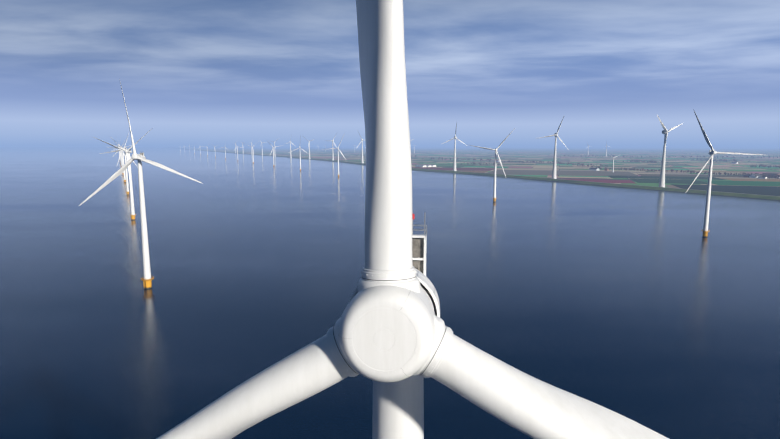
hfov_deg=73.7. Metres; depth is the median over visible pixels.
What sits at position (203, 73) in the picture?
sky
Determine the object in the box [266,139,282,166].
turbine
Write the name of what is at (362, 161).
wind turbine
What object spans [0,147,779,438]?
water
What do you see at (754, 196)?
dike
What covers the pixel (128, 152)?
turbine
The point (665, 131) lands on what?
wind turbine
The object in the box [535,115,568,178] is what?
wind turbine
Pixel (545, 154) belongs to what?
ground
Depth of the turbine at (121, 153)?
1824.25 m
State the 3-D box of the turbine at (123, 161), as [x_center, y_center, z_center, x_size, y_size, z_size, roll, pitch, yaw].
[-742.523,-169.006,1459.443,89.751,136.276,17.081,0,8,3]
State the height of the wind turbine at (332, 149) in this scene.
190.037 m
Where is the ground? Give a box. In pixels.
[162,146,779,188]
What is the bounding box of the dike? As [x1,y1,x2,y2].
[160,147,779,200]
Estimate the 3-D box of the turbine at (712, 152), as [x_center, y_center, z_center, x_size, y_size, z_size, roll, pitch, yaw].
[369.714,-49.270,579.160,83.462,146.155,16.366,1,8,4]
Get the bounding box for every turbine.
[79,82,202,288]
[94,131,148,219]
[100,130,136,194]
[109,139,125,174]
[117,143,137,181]
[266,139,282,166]
[289,135,306,170]
[331,133,336,160]
[331,133,344,176]
[358,132,363,162]
[442,124,466,170]
[470,128,514,201]
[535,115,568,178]
[657,115,682,186]
[687,109,762,236]
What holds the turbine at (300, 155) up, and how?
on the water
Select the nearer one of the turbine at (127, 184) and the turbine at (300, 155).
the turbine at (127, 184)
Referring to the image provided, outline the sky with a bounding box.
[0,0,779,146]
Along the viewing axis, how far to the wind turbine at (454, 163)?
2110.84 m
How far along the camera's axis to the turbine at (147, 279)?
367.68 m
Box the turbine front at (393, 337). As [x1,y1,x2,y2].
[156,0,668,438]
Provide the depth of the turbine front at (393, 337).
21.07 m
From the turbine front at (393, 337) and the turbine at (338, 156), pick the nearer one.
the turbine front at (393, 337)

